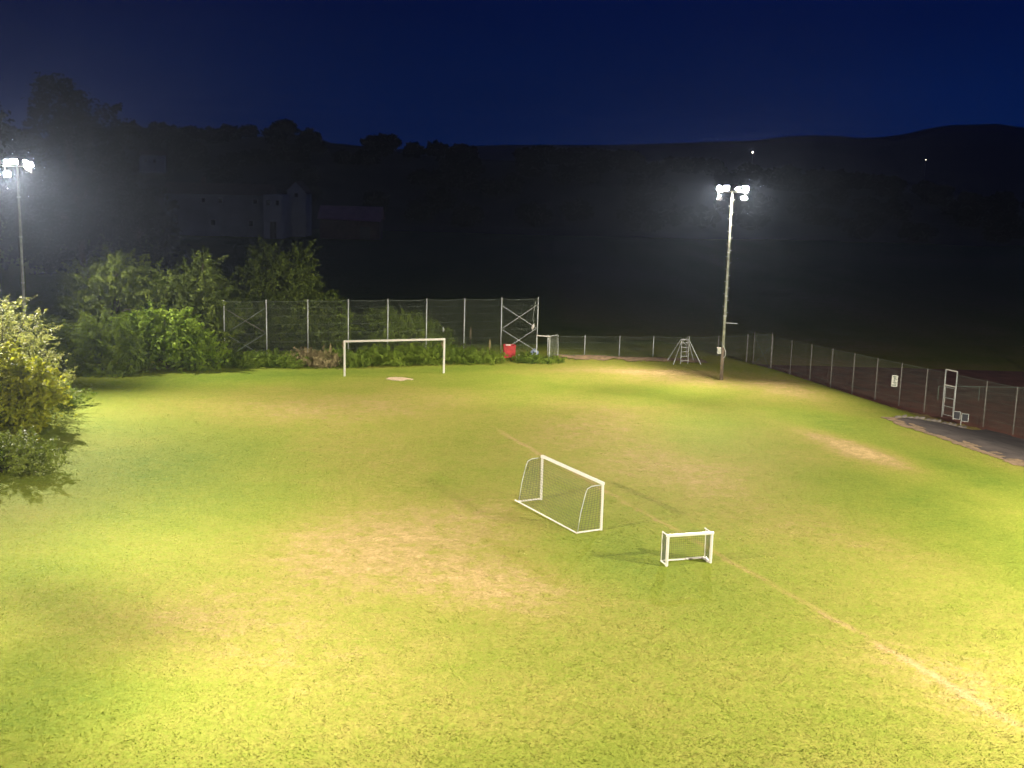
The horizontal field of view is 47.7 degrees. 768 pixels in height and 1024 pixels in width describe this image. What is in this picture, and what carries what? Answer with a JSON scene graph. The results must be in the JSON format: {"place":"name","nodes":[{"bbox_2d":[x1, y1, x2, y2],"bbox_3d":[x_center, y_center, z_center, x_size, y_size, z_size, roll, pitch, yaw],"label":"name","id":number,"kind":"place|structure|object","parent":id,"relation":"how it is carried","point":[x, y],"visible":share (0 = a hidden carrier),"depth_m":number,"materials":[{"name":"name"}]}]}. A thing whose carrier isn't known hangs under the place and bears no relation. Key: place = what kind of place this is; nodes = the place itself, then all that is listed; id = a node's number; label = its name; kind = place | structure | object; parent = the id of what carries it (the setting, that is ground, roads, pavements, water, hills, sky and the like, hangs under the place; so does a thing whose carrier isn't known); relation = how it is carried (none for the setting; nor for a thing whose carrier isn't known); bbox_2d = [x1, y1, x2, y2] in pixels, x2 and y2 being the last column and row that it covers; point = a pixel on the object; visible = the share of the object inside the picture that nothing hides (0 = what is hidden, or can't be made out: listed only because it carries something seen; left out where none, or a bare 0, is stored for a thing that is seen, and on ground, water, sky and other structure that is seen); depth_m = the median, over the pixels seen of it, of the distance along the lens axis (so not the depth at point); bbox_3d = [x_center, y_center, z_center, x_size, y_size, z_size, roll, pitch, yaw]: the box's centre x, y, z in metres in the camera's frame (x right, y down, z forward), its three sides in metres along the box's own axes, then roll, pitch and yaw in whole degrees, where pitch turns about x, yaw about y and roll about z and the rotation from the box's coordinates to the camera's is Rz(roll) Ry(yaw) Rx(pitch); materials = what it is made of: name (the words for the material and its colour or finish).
{"place":"outdoors","nodes":[
{"label":"outdoors","id":0,"kind":"place"},
{"bbox_2d":[0,222,1023,767],"bbox_3d":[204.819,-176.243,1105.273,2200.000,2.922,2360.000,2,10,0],"label":"ground","id":1,"kind":"structure","parent":0,"point":[930,306],"depth_m":47.78,"materials":[{"name":"green plant"}]},
{"bbox_2d":[2,159,33,357],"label":"floodlight mast","id":2,"kind":"object","parent":1,"relation":"on","point":[6,163],"visible":0.87,"depth_m":79.21,"materials":[{"name":"metal"}]},
{"bbox_2d":[0,105,43,270],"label":"tall tree","id":3,"kind":"object","parent":1,"relation":"on","point":[5,185],"visible":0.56,"depth_m":167.28,"materials":[{"name":"green plant"}]},
{"bbox_2d":[0,298,62,357],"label":"broadleaf bush","id":4,"kind":"object","parent":1,"relation":"on","point":[34,317],"visible":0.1,"depth_m":81.98,"materials":[{"name":"green plant"}]},
{"bbox_2d":[0,425,73,479],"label":"olive shrub","id":5,"kind":"object","parent":1,"relation":"on","point":[24,460],"visible":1,"depth_m":54.07,"materials":[{"name":"green plant"}]},
{"bbox_2d":[0,338,77,441],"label":"leafy tree","id":6,"kind":"object","parent":1,"relation":"on","point":[27,393],"visible":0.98,"depth_m":62.27,"materials":[{"name":"green plant"}]},
{"bbox_2d":[0,295,83,418],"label":"blossom bush","id":7,"kind":"object","parent":1,"relation":"on","point":[21,339],"visible":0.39,"depth_m":67.33,"materials":[{"name":"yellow plant"}]},
{"bbox_2d":[8,315,91,376],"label":"broadleaf bush","id":8,"kind":"object","parent":1,"relation":"on","point":[72,361],"visible":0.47,"depth_m":79.63,"materials":[{"name":"green plant"}]},
{"bbox_2d":[5,165,99,275],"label":"tall tree","id":9,"kind":"object","parent":1,"relation":"on","point":[57,266],"visible":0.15,"depth_m":174.61,"materials":[{"name":"green plant"}]},
{"bbox_2d":[53,377,97,409],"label":"olive shrub","id":10,"kind":"object","parent":1,"relation":"on","point":[78,398],"visible":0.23,"depth_m":69.80,"materials":[{"name":"green plant"}]},
{"bbox_2d":[0,71,151,277],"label":"tall tree","id":11,"kind":"object","parent":1,"relation":"on","point":[93,190],"visible":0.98,"depth_m":165.60,"materials":[{"name":"green plant"}]},
{"bbox_2d":[59,361,135,377],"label":"bramble","id":12,"kind":"object","parent":1,"relation":"on","point":[121,372],"visible":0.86,"depth_m":79.88,"materials":[{"name":"green plant"}]},
{"bbox_2d":[42,309,161,374],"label":"broadleaf bush","id":13,"kind":"object","parent":1,"relation":"on","point":[96,348],"visible":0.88,"depth_m":80.65,"materials":[{"name":"green plant"}]},
{"bbox_2d":[47,244,181,339],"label":"corner tree","id":14,"kind":"object","parent":1,"relation":"on","point":[127,284],"visible":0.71,"depth_m":86.11,"materials":[{"name":"green plant"}]},
{"bbox_2d":[94,173,191,277],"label":"tall tree","id":15,"kind":"object","parent":1,"relation":"on","point":[148,216],"visible":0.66,"depth_m":173.34,"materials":[{"name":"green plant"}]},
{"bbox_2d":[109,301,233,373],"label":"broadleaf bush","id":16,"kind":"object","parent":1,"relation":"on","point":[188,340],"visible":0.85,"depth_m":82.35,"materials":[{"name":"green plant"}]},
{"bbox_2d":[138,245,257,358],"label":"corner tree","id":17,"kind":"object","parent":1,"relation":"on","point":[206,299],"visible":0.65,"depth_m":85.83,"materials":[{"name":"green plant"}]},
{"bbox_2d":[178,356,221,371],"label":"bramble","id":18,"kind":"object","parent":1,"relation":"on","point":[209,366],"visible":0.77,"depth_m":83.00,"materials":[{"name":"green plant"}]},
{"bbox_2d":[161,177,291,238],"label":"farmhouse","id":19,"kind":"object","parent":1,"relation":"on","point":[235,209],"visible":0.91,"depth_m":297.32,"materials":[{"name":"tile"}]},
{"bbox_2d":[210,219,215,225],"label":"window","id":20,"kind":"structure","parent":19,"relation":"in","point":[213,221],"depth_m":297.60,"materials":[{"name":"black glass"}]},
{"bbox_2d":[248,220,253,226],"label":"window","id":21,"kind":"structure","parent":19,"relation":"in","point":[250,222],"depth_m":297.60,"materials":[{"name":"black glass"}]},
{"bbox_2d":[270,221,275,237],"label":"door","id":22,"kind":"structure","parent":19,"relation":"in","point":[272,224],"depth_m":292.20,"materials":[{"name":"grey"}]},
{"bbox_2d":[214,346,274,368],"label":"bramble","id":23,"kind":"object","parent":1,"relation":"on","point":[237,360],"visible":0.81,"depth_m":84.77,"materials":[{"name":"green plant"}]},
{"bbox_2d":[251,347,311,369],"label":"bramble","id":24,"kind":"object","parent":1,"relation":"on","point":[281,361],"visible":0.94,"depth_m":85.25,"materials":[{"name":"green plant"}]},
{"bbox_2d":[210,235,361,354],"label":"corner tree","id":25,"kind":"object","parent":1,"relation":"on","point":[268,284],"visible":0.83,"depth_m":91.53,"materials":[{"name":"green plant"}]},
{"bbox_2d":[286,181,312,236],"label":"gabled house","id":26,"kind":"structure","parent":1,"relation":"on","point":[300,192],"depth_m":304.50,"materials":[{"name":"tile"}]},
{"bbox_2d":[284,345,343,368],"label":"bramble","id":27,"kind":"object","parent":1,"relation":"on","point":[317,360],"visible":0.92,"depth_m":85.97,"materials":[{"name":"beige plant"}]},
{"bbox_2d":[318,293,357,350],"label":"young tree","id":28,"kind":"object","parent":1,"relation":"on","point":[342,306],"visible":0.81,"depth_m":91.98,"materials":[{"name":"green plant"}]},
{"bbox_2d":[320,345,377,367],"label":"bramble","id":29,"kind":"object","parent":1,"relation":"on","point":[354,360],"visible":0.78,"depth_m":86.53,"materials":[{"name":"green plant"}]},
{"bbox_2d":[317,205,384,239],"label":"long shed","id":30,"kind":"structure","parent":1,"relation":"on","point":[353,222],"depth_m":298.98,"materials":[{"name":"tile"}]},
{"bbox_2d":[360,227,369,238],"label":"door","id":31,"kind":"structure","parent":30,"relation":"in","point":[364,231],"depth_m":298.84,"materials":[{"name":"grey"}]},
{"bbox_2d":[223,297,538,357],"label":"backstop fence","id":32,"kind":"object","parent":1,"relation":"on","point":[348,314],"visible":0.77,"depth_m":89.65,"materials":[{"name":"metal"}]},
{"bbox_2d":[352,343,412,368],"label":"bramble","id":33,"kind":"object","parent":1,"relation":"on","point":[382,358],"visible":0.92,"depth_m":87.36,"materials":[{"name":"green plant"}]},
{"bbox_2d":[343,338,444,375],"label":"football goal","id":34,"kind":"object","parent":1,"relation":"on","point":[385,340],"visible":1,"depth_m":82.92,"materials":[{"name":"white paint"}]},
{"bbox_2d":[387,377,412,380],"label":"sand patch","id":35,"kind":"object","parent":1,"relation":"on","point":[398,378],"visible":1,"depth_m":81.68,"materials":[{"name":"beige sand"}]},
{"bbox_2d":[352,305,461,351],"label":"mound bush","id":36,"kind":"object","parent":1,"relation":"on","point":[400,320],"visible":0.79,"depth_m":92.83,"materials":[{"name":"green plant"}]},
{"bbox_2d":[391,342,451,365],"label":"bramble","id":37,"kind":"object","parent":1,"relation":"on","point":[417,354],"visible":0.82,"depth_m":88.35,"materials":[{"name":"green plant"}]},
{"bbox_2d":[429,342,485,365],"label":"bramble","id":38,"kind":"object","parent":1,"relation":"on","point":[450,351],"visible":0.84,"depth_m":89.06,"materials":[{"name":"green plant"}]},
{"bbox_2d":[452,345,507,364],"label":"bramble","id":39,"kind":"object","parent":1,"relation":"on","point":[486,356],"visible":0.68,"depth_m":89.84,"materials":[{"name":"green plant"}]},
{"bbox_2d":[503,344,515,359],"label":"red bin","id":40,"kind":"object","parent":1,"relation":"on","point":[509,350],"visible":0.95,"depth_m":91.31,"materials":[{"name":"plastic"}]},
{"bbox_2d":[508,349,566,363],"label":"bramble","id":41,"kind":"object","parent":1,"relation":"on","point":[537,358],"visible":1,"depth_m":90.63,"materials":[{"name":"green plant"}]},
{"bbox_2d":[536,335,557,356],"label":"football goal","id":42,"kind":"object","parent":1,"relation":"on","point":[549,344],"visible":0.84,"depth_m":91.31,"materials":[{"name":"metal"}]},
{"bbox_2d":[515,455,604,533],"bbox_3d":[1.955,4.621,49.527,1.260,2.060,5.330,-4,11,-28],"label":"football goal","id":43,"kind":"object","parent":1,"relation":"on","point":[582,474],"visible":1,"depth_m":48.94,"materials":[{"name":"white paint"}]},
{"bbox_2d":[553,354,707,362],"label":"earth bank","id":44,"kind":"structure","parent":1,"relation":"on","point":[604,358],"depth_m":92.55,"materials":[{"name":"brown soil"}]},
{"bbox_2d":[547,333,772,368],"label":"fence","id":45,"kind":"object","parent":1,"relation":"on","point":[666,346],"visible":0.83,"depth_m":95.31,"materials":[{"name":"metal"}]},
{"bbox_2d":[668,336,700,364],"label":"ladder frame","id":46,"kind":"object","parent":1,"relation":"on","point":[686,351],"visible":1,"depth_m":91.64,"materials":[{"name":"metal"}]},
{"bbox_2d":[660,528,713,566],"bbox_3d":[6.615,6.165,43.925,1.940,1.240,0.670,-1,11,-16],"label":"football goal","id":47,"kind":"object","parent":1,"relation":"on","point":[667,549],"visible":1,"depth_m":43.88,"materials":[{"name":"white paint"}]},
{"bbox_2d":[717,185,748,379],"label":"floodlight mast","id":48,"kind":"object","parent":1,"relation":"on","point":[721,350],"visible":1,"depth_m":83.56,"materials":[{"name":"metal"}]},
{"bbox_2d":[752,332,1023,434],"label":"sideline fence","id":49,"kind":"object","parent":1,"relation":"on","point":[901,373],"visible":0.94,"depth_m":86.91,"materials":[{"name":"grey metal"}]},
{"bbox_2d":[891,375,897,386],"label":"notice board","id":50,"kind":"object","parent":49,"relation":"attached to","point":[894,382],"visible":1,"depth_m":86.65,"materials":[{"name":"beige"}]},
{"bbox_2d":[756,364,1023,438],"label":"clay court","id":51,"kind":"object","parent":1,"relation":"on","point":[1011,378],"visible":0.81,"depth_m":93.85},
{"bbox_2d":[937,386,1023,400],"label":"court railing","id":52,"kind":"object","parent":51,"relation":"on","point":[979,391],"visible":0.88,"depth_m":89.43,"materials":[{"name":"metal"}]},
{"bbox_2d":[941,369,957,419],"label":"fence gate","id":53,"kind":"structure","parent":1,"relation":"on","point":[944,397],"depth_m":82.17,"materials":[{"name":"metal"}]},
{"bbox_2d":[881,417,1023,465],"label":"dirt verge","id":54,"kind":"structure","parent":1,"relation":"on","point":[969,445],"depth_m":65.95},
{"bbox_2d":[897,418,1023,461],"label":"asphalt yard","id":55,"kind":"structure","parent":1,"relation":"on","point":[1009,446],"depth_m":70.30,"materials":[{"name":"grey asphalt"}]},
{"bbox_2d":[953,411,968,424],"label":"twin panels","id":56,"kind":"object","parent":1,"relation":"on","point":[957,415],"visible":0.96,"depth_m":79.35,"materials":[{"name":"metal"}]},
{"bbox_2d":[0,134,1023,246],"bbox_3d":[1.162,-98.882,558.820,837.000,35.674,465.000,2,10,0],"label":"hillside","id":57,"kind":"structure","parent":0,"point":[339,184],"depth_m":424.79,"materials":[{"name":"green plant"}]},
{"bbox_2d":[139,150,166,172],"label":"hill cottage","id":58,"kind":"structure","parent":57,"relation":"on","point":[152,161],"depth_m":393.78,"materials":[{"name":"tile"}]},
{"bbox_2d":[0,118,1023,242],"bbox_3d":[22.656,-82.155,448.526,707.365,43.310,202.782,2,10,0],"label":"wood","id":59,"kind":"object","parent":57,"relation":"on","point":[967,209],"visible":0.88,"depth_m":445.85,"materials":[{"name":"green plant"}]},
{"bbox_2d":[0,0,1023,148],"label":"sky","id":60,"kind":"structure","parent":0,"point":[469,72],"materials":[{"name":"blue"}]},
{"bbox_2d":[394,124,1023,208],"bbox_3d":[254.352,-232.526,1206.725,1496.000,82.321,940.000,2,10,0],"label":"hill","id":61,"kind":"structure","parent":0,"point":[984,160],"depth_m":1009.83,"materials":[{"name":"black"}]}
]}

